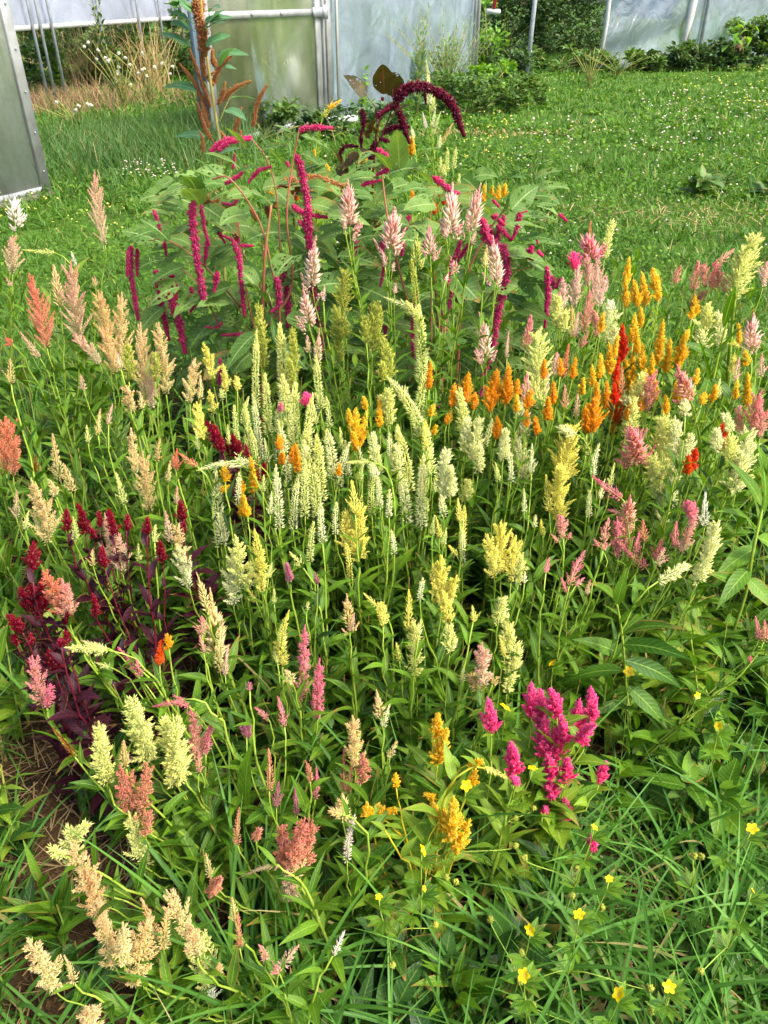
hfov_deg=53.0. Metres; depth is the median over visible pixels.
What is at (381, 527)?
celosia plant
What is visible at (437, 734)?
celosia plant
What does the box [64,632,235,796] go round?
celosia plant
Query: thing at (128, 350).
celosia plant
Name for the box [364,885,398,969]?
buttercup
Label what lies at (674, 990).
buttercup
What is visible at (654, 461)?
celosia plant
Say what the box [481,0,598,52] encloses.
dark shrub
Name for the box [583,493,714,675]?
celosia plant
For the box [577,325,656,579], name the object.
celosia plant
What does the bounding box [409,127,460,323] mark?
celosia plant
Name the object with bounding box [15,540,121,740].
celosia plant
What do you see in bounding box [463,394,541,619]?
celosia plant
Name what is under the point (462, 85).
shrub
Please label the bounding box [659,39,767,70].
shrub
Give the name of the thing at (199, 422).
celosia plant
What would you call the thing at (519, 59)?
shrub
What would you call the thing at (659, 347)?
celosia plant
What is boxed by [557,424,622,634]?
celosia plant
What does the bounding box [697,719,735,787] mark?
buttercup
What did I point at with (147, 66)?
dry grass clump
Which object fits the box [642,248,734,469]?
celosia plant
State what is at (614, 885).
buttercup
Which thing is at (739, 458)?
celosia plant
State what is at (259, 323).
celosia plant
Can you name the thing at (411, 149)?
celosia plant
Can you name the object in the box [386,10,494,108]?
tall weed
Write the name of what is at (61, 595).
celosia plant
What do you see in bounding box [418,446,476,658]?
celosia plant
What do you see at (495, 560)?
celosia plant
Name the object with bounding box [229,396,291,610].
celosia plant
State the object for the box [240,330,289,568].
celosia plant
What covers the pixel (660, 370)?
celosia plant
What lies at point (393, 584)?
celosia plant
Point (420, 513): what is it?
celosia plant
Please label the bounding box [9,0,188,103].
film wall
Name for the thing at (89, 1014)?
celosia plant
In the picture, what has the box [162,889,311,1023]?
celosia plant
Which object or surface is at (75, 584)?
celosia plant
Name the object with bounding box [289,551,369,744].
celosia plant
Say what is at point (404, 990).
broad weeds
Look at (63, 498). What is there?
celosia plant
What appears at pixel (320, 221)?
celosia plant
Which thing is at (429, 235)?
celosia plant
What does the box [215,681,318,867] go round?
celosia plant
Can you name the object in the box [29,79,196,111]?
dead stalks
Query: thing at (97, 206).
celosia plant
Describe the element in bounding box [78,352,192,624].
celosia plant
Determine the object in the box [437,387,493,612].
celosia plant
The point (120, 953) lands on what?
celosia plant
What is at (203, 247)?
amaranth plant
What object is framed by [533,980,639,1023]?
buttercup
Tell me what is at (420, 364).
celosia plant
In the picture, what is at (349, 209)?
celosia plant
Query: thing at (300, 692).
celosia plant
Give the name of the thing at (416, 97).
tall weed
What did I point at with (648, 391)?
celosia plant
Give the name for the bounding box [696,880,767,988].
buttercup
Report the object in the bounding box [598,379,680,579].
celosia plant
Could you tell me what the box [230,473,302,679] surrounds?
celosia plant
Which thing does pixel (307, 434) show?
celosia plant
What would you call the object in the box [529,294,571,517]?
celosia plant
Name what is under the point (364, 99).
weed
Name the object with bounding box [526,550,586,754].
celosia plant
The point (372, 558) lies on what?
celosia plant
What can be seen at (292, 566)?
celosia plant
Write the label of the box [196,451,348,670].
celosia plant
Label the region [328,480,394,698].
celosia plant
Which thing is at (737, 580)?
leafy plant
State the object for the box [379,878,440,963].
buttercup
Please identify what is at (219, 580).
celosia plant
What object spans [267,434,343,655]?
celosia plant
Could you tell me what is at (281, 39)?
door
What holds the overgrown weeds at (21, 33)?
on the ground at (250, 255)
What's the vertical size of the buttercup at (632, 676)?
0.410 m
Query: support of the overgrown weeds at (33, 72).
on the ground at (250, 255)
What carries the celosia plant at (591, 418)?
on the flower bed soil
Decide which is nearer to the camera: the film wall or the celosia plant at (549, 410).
the celosia plant at (549, 410)
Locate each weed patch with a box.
[250,96,332,140]
[292,99,410,138]
[467,58,517,88]
[502,42,617,72]
[601,46,667,71]
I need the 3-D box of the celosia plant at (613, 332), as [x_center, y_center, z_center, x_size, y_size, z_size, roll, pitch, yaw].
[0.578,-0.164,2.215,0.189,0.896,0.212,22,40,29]
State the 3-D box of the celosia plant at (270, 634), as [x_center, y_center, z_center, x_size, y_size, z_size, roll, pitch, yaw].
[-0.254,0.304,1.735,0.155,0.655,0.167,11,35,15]
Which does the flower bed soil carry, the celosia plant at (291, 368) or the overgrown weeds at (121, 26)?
the celosia plant at (291, 368)
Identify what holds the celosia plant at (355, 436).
on the flower bed soil
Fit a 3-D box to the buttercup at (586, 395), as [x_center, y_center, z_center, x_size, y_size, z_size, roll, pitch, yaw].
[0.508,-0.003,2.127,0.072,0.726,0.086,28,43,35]
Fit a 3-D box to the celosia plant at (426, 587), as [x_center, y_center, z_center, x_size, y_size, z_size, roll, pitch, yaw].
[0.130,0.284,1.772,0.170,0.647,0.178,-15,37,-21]
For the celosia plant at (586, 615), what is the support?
on the flower bed soil
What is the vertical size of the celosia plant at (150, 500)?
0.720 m
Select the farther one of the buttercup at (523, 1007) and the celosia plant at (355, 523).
the celosia plant at (355, 523)
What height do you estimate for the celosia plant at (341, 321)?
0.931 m
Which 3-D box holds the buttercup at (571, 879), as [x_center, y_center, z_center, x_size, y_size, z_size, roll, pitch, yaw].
[0.307,0.694,1.374,0.139,0.413,0.068,-8,35,-12]
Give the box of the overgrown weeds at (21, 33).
[16,29,63,63]
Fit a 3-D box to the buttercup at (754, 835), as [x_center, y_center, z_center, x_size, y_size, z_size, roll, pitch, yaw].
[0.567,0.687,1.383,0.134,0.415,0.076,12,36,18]
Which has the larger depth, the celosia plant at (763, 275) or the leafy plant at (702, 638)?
the celosia plant at (763, 275)
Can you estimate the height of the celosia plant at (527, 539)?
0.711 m
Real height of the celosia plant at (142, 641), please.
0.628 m
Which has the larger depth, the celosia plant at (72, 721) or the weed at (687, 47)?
the weed at (687, 47)
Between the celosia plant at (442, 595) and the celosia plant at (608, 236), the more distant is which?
the celosia plant at (608, 236)
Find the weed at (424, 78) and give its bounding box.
[408,35,477,98]
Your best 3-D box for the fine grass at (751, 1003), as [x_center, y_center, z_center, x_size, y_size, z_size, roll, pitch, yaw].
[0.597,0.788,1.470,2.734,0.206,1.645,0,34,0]
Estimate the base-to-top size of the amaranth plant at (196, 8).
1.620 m
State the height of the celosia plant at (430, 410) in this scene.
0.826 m
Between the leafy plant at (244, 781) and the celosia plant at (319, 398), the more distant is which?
the celosia plant at (319, 398)
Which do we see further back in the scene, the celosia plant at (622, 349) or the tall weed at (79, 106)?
the tall weed at (79, 106)
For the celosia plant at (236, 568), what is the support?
on the flower bed soil
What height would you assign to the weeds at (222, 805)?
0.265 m
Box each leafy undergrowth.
[0,242,767,1023]
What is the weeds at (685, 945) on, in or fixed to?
on the flower bed soil
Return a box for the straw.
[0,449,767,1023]
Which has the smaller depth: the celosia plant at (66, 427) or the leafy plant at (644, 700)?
the leafy plant at (644, 700)
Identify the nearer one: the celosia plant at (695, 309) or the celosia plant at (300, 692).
the celosia plant at (300, 692)
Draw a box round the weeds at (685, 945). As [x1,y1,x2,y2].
[518,739,767,1013]
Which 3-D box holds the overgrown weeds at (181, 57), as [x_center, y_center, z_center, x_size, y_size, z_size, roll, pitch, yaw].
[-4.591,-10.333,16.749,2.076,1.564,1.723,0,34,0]
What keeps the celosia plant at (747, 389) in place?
on the flower bed soil
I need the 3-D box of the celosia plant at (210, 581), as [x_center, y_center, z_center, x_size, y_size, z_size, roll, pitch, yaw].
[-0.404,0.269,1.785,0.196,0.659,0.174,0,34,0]
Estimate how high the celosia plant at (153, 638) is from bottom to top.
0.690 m
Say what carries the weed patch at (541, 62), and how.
on the ground at (250, 255)
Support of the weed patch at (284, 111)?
on the ground at (250, 255)
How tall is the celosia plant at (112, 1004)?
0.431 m
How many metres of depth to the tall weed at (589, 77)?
14.96 m
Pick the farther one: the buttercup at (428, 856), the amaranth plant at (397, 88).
the amaranth plant at (397, 88)
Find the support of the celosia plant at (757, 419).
on the flower bed soil
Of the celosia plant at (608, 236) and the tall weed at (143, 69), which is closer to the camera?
the celosia plant at (608, 236)
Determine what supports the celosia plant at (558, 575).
on the flower bed soil
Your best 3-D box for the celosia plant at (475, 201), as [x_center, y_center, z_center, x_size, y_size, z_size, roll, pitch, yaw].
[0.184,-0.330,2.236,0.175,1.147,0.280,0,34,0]
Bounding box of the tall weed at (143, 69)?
[115,62,173,103]
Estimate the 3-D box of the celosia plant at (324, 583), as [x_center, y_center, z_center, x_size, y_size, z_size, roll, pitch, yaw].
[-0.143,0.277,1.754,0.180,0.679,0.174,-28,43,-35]
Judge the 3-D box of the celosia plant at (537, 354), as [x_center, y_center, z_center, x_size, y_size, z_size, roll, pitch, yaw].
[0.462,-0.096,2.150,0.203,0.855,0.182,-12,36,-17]
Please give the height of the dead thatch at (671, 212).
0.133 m
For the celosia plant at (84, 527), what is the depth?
1.70 m
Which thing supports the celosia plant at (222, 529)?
on the flower bed soil
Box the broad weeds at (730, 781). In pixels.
[630,587,767,885]
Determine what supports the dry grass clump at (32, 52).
on the ground at (250, 255)
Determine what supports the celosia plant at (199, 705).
on the flower bed soil
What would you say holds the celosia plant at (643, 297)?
on the flower bed soil
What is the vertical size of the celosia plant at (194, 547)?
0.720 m
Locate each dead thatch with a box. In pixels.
[374,126,634,137]
[527,193,767,234]
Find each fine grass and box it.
[0,325,221,497]
[0,664,167,1023]
[464,707,767,1023]
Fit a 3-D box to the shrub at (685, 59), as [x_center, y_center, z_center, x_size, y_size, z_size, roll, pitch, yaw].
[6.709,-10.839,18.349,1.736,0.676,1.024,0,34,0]
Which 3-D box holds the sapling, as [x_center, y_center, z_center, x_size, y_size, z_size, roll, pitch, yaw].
[8.381,-11.023,18.218,0.737,1.015,0.683,16,37,22]
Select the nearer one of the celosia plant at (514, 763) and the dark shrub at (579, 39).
the celosia plant at (514, 763)
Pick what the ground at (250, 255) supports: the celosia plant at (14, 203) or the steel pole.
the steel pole
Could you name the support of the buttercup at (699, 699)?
on the flower bed soil
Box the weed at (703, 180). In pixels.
[678,164,767,195]
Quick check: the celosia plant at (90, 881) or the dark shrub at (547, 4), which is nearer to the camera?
the celosia plant at (90, 881)
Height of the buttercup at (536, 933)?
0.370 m
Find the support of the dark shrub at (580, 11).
on the ground at (250, 255)
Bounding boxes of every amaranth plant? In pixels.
[121,122,400,462]
[155,0,267,314]
[188,173,381,409]
[319,130,569,465]
[329,64,465,382]
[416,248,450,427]
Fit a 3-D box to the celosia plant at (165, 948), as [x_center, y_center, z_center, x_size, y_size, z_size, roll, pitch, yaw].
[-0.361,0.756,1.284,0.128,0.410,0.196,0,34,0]
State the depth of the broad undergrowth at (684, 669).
1.81 m
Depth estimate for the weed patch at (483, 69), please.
14.60 m
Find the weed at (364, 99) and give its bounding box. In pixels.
[359,65,378,111]
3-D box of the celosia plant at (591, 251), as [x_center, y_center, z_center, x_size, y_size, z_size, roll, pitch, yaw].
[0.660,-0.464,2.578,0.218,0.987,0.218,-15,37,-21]
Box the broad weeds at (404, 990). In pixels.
[320,898,583,1023]
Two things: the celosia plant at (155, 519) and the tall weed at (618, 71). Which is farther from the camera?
the tall weed at (618, 71)
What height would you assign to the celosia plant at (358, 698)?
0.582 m
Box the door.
[186,0,327,144]
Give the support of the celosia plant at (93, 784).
on the flower bed soil
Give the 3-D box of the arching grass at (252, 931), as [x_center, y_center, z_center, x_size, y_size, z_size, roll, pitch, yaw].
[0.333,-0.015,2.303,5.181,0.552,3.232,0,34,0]
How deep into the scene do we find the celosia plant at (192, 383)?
1.92 m
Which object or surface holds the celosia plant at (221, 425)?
on the flower bed soil
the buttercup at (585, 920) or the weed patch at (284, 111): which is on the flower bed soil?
the buttercup at (585, 920)
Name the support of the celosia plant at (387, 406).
on the flower bed soil
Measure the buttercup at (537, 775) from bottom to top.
0.438 m
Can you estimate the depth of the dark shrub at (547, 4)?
22.45 m
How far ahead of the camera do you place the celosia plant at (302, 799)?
1.38 m
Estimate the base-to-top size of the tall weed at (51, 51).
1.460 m
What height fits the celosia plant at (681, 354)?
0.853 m
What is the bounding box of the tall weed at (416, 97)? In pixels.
[406,2,430,119]
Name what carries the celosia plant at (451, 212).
on the flower bed soil
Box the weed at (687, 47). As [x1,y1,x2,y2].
[679,41,695,53]
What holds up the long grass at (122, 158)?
on the ground at (250, 255)
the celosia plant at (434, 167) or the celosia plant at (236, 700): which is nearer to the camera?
the celosia plant at (236, 700)
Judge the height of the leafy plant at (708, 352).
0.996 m
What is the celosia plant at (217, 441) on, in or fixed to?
on the flower bed soil
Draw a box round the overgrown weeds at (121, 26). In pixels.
[104,20,190,50]
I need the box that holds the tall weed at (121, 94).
[80,40,143,108]
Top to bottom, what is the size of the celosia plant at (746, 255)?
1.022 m
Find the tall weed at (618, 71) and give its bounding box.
[584,50,647,75]
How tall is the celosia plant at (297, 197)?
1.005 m
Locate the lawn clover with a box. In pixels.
[0,59,767,397]
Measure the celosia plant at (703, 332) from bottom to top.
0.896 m
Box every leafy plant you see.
[0,883,123,933]
[210,741,275,864]
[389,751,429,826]
[568,567,692,758]
[660,609,738,708]
[669,286,740,528]
[708,439,767,663]
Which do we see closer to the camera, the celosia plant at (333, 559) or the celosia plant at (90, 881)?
the celosia plant at (90, 881)
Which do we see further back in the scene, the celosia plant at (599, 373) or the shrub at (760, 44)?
the shrub at (760, 44)
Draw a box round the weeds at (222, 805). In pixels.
[0,373,767,952]
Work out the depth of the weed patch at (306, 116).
9.79 m
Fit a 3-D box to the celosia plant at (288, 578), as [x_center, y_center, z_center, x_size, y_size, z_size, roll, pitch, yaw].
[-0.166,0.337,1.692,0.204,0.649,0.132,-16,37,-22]
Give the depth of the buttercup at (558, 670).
1.65 m
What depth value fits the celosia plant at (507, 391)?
1.90 m
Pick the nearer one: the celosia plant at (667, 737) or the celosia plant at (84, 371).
the celosia plant at (667, 737)
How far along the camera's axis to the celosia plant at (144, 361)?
1.99 m
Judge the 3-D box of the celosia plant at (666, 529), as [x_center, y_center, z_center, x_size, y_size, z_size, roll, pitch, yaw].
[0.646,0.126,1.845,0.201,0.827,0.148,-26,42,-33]
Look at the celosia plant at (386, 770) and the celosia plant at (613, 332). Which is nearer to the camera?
the celosia plant at (386, 770)
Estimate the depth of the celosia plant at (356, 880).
1.31 m
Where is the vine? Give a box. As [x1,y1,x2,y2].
[477,0,511,77]
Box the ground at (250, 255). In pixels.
[0,5,767,1023]
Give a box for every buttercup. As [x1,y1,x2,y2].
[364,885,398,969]
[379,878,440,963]
[403,830,458,934]
[434,780,518,903]
[486,916,550,1023]
[488,761,547,869]
[492,703,519,775]
[506,958,545,1023]
[516,904,654,1015]
[521,818,611,936]
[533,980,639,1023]
[542,659,567,698]
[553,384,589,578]
[565,869,626,978]
[610,666,643,777]
[645,971,690,1023]
[650,820,767,930]
[655,689,710,763]
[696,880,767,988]
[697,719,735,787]
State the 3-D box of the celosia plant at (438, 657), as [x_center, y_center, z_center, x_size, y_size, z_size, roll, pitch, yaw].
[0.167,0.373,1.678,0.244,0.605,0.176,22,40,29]
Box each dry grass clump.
[16,31,70,69]
[40,21,148,88]
[52,26,109,73]
[88,6,189,89]
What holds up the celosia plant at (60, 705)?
on the flower bed soil
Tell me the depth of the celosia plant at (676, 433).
1.78 m
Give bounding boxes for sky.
[488,0,605,4]
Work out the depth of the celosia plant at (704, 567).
1.64 m
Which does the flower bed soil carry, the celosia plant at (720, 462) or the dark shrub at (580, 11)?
the celosia plant at (720, 462)
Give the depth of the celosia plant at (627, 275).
2.25 m
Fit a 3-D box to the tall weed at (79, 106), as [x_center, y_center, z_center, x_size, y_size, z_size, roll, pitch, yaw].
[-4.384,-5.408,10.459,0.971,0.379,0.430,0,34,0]
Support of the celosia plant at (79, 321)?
on the flower bed soil
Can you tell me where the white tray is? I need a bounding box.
[328,115,357,124]
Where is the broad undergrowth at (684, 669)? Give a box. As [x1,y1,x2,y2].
[500,433,767,764]
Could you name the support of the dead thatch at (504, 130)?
on the ground at (250, 255)
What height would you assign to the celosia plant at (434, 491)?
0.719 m
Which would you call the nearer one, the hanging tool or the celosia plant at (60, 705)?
the celosia plant at (60, 705)
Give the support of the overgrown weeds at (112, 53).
on the ground at (250, 255)
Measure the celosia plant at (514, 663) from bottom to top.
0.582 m
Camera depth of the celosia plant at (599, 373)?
1.92 m
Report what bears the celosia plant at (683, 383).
on the flower bed soil
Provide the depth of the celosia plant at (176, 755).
1.39 m
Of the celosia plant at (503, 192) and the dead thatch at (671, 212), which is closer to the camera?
the celosia plant at (503, 192)
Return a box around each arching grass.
[0,309,767,1023]
[81,600,767,1023]
[656,339,767,598]
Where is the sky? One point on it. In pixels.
(516, 0)
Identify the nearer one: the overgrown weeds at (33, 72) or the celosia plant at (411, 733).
the celosia plant at (411, 733)
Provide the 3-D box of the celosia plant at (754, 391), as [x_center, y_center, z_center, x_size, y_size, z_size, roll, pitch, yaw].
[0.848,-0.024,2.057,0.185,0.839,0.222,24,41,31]
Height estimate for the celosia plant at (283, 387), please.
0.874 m
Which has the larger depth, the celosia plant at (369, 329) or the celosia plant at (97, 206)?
the celosia plant at (97, 206)
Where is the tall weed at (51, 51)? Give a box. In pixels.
[42,27,73,91]
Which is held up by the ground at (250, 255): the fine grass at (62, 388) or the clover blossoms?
the fine grass at (62, 388)
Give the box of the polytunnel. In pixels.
[596,0,767,70]
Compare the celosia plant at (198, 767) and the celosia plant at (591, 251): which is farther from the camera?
the celosia plant at (591, 251)
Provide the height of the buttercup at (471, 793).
0.465 m
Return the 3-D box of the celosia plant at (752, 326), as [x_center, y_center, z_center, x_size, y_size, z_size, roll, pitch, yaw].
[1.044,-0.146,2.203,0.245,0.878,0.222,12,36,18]
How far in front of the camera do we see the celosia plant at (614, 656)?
1.62 m
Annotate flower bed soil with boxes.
[0,353,767,1023]
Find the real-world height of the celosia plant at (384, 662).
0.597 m
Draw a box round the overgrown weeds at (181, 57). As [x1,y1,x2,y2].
[129,6,193,77]
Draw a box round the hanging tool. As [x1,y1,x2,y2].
[486,0,500,14]
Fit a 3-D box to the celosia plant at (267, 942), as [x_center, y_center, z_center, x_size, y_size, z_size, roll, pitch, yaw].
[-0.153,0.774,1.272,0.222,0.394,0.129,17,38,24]
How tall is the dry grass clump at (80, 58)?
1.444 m
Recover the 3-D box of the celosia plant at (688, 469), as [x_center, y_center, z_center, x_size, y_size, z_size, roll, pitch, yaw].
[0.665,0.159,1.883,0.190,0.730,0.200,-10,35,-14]
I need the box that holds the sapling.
[721,21,758,70]
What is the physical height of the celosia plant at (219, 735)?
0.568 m
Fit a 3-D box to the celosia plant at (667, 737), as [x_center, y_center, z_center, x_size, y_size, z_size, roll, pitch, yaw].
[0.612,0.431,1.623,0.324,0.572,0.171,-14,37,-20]
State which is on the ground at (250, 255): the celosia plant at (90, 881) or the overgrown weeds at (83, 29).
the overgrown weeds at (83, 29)
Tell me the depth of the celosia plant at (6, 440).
1.83 m
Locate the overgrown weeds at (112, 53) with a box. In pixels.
[76,34,143,85]
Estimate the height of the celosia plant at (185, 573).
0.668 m
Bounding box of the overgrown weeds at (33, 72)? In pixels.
[19,38,104,88]
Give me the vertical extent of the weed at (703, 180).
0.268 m
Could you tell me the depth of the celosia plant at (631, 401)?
1.85 m
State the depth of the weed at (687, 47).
18.21 m
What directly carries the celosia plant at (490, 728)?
on the flower bed soil
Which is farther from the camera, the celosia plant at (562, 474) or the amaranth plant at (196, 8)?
the amaranth plant at (196, 8)
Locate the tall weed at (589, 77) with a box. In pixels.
[570,47,613,86]
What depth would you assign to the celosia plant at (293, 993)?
1.18 m
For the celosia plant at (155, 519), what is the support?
on the flower bed soil
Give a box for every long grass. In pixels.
[27,95,350,209]
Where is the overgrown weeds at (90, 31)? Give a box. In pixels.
[55,24,149,53]
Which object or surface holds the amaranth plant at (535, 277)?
on the flower bed soil
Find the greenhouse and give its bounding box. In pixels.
[0,0,480,208]
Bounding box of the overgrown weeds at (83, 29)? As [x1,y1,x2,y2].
[18,26,111,54]
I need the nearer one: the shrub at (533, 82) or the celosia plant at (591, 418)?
the celosia plant at (591, 418)
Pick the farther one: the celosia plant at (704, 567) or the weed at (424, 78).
the weed at (424, 78)
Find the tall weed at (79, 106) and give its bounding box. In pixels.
[32,97,97,122]
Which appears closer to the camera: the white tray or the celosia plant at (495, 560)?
the celosia plant at (495, 560)
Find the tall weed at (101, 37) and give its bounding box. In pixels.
[88,0,117,101]
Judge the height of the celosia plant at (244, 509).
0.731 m
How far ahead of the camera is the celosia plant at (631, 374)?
2.01 m
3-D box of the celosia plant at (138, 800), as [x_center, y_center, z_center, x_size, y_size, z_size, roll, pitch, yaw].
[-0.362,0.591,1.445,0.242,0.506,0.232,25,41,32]
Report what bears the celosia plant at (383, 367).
on the flower bed soil
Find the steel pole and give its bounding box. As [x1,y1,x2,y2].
[525,0,536,73]
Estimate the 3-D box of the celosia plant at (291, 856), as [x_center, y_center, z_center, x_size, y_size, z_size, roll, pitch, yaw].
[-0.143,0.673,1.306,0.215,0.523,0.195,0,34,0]
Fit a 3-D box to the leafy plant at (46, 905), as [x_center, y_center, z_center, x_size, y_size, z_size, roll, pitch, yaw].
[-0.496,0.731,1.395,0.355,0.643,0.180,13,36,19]
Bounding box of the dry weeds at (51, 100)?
[28,72,196,123]
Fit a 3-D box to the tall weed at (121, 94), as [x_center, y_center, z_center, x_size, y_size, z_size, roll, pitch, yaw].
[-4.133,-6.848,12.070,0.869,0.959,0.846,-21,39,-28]
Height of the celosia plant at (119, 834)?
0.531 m
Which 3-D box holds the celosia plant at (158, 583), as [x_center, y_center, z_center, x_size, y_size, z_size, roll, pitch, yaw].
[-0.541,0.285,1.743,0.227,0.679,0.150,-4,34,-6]
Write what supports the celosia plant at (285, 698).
on the flower bed soil
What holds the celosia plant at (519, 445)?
on the flower bed soil
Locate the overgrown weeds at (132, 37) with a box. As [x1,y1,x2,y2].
[95,24,171,81]
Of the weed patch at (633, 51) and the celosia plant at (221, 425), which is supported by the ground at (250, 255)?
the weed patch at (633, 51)
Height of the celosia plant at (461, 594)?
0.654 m
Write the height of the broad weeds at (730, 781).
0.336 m
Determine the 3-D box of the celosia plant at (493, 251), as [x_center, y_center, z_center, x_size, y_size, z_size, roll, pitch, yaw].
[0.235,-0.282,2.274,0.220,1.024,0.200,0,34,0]
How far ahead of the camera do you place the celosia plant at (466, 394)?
1.90 m
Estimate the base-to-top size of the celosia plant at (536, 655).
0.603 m
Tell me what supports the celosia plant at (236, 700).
on the flower bed soil
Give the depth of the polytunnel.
19.27 m
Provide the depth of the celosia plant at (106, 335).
2.11 m
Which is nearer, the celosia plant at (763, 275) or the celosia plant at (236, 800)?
the celosia plant at (236, 800)
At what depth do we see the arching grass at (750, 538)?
2.48 m
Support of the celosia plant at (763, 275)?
on the flower bed soil
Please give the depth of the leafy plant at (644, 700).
1.53 m
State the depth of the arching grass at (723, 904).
1.40 m
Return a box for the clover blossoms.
[118,77,766,253]
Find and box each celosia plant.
[0,195,26,387]
[0,234,33,483]
[0,359,124,680]
[0,416,90,655]
[5,274,105,545]
[5,613,101,794]
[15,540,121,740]
[22,248,124,514]
[22,937,200,1023]
[23,480,132,676]
[23,654,149,856]
[31,433,128,668]
[36,260,105,498]
[39,569,159,767]
[42,629,137,817]
[45,818,257,982]
[52,727,229,886]
[56,516,188,740]
[59,502,183,721]
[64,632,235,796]
[71,171,108,368]
[71,517,203,728]
[76,1002,132,1023]
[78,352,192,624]
[82,404,168,634]
[87,290,137,512]
[88,721,233,880]
[90,899,257,1023]
[98,512,203,714]
[108,740,270,916]
[113,342,206,594]
[115,427,194,657]
[117,647,230,813]
[119,694,222,837]
[127,322,208,554]
[135,898,200,1023]
[136,439,214,686]
[149,633,236,847]
[152,686,276,857]
[155,714,256,868]
[162,510,235,707]
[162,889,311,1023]
[165,448,247,647]
[169,499,253,707]
[172,706,246,867]
[176,616,261,786]
[179,453,247,668]
[181,358,231,551]
[192,402,242,610]
[194,572,282,773]
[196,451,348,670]
[199,342,257,549]
[203,807,336,975]
[204,419,279,646]
[204,455,295,684]
[210,470,280,674]
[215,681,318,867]
[216,534,293,730]
[224,897,326,1023]
[225,406,286,629]
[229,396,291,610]
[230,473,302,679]
[237,815,361,989]
[238,529,297,720]
[239,931,348,1023]
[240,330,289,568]
[246,301,291,567]
[251,610,328,789]
[256,459,336,671]
[256,625,344,810]
[259,748,338,913]
[267,149,331,368]
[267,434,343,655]
[270,322,311,563]
[270,392,336,602]
[277,381,333,628]
[277,562,346,734]
[278,327,329,563]
[287,503,353,705]
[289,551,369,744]
[290,429,363,658]
[295,236,368,507]
[304,328,355,576]
[309,99,341,317]
[309,396,358,612]
[322,716,373,892]
[324,593,379,773]
[326,793,406,956]
[327,266,366,517]
[327,489,405,703]
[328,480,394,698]
[333,431,402,648]
[337,179,402,485]
[337,395,393,596]
[343,433,415,634]
[345,454,419,680]
[347,689,420,862]
[351,300,398,528]
[359,593,426,770]
[360,741,512,939]
[361,206,415,518]
[364,135,446,344]
[366,387,423,614]
[369,589,441,775]
[371,336,407,528]
[384,234,456,547]
[386,376,439,568]
[388,419,439,652]
[390,554,467,747]
[394,421,441,623]
[397,360,448,596]
[398,606,491,779]
[399,713,462,862]
[403,515,476,722]
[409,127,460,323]
[409,182,463,498]
[413,224,471,517]
[416,572,535,778]
[418,183,483,520]
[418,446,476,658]
[419,371,478,599]
[422,498,481,700]
[423,61,456,297]
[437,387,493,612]
[446,235,504,483]
[450,642,503,795]
[453,696,526,899]
[459,428,522,655]
[461,681,612,896]
[461,740,544,939]
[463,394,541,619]
[463,520,531,723]
[465,362,513,614]
[466,596,527,781]
[467,312,513,532]
[470,183,508,382]
[472,371,539,594]
[479,357,577,611]
[481,443,549,663]
[498,421,580,655]
[501,515,580,694]
[508,557,590,721]
[509,307,602,518]
[521,325,556,565]
[521,384,589,610]
[525,353,620,612]
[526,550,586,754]
[528,251,584,470]
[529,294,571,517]
[531,264,607,480]
[532,443,617,641]
[542,381,609,627]
[548,366,627,619]
[553,312,619,579]
[554,299,629,516]
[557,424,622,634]
[564,220,607,450]
[564,517,614,668]
[565,256,636,487]
[565,476,664,666]
[566,323,634,547]
[567,561,690,756]
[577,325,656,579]
[579,425,655,611]
[579,616,767,810]
[583,312,640,504]
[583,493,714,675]
[588,267,668,489]
[588,370,660,572]
[589,415,696,628]
[593,218,621,436]
[593,370,647,577]
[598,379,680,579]
[600,319,674,530]
[600,328,695,533]
[609,400,724,657]
[621,368,742,583]
[625,519,727,663]
[628,412,683,604]
[632,261,708,450]
[638,294,700,453]
[638,302,726,528]
[638,447,701,658]
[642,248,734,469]
[648,422,729,634]
[667,261,767,481]
[668,353,767,551]
[670,322,761,541]
[671,364,740,604]
[671,412,761,625]
[677,390,767,593]
[694,232,764,517]
[733,313,767,556]
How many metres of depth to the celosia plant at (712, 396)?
1.89 m
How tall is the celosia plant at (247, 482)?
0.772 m
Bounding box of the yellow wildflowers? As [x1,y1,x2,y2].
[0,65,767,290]
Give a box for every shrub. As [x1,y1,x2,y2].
[419,67,532,113]
[478,69,549,109]
[479,0,564,54]
[480,46,537,77]
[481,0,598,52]
[481,0,604,48]
[521,0,605,53]
[628,41,698,72]
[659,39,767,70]
[714,14,767,63]
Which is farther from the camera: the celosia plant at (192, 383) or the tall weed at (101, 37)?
the tall weed at (101, 37)
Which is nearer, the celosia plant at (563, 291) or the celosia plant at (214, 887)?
the celosia plant at (214, 887)

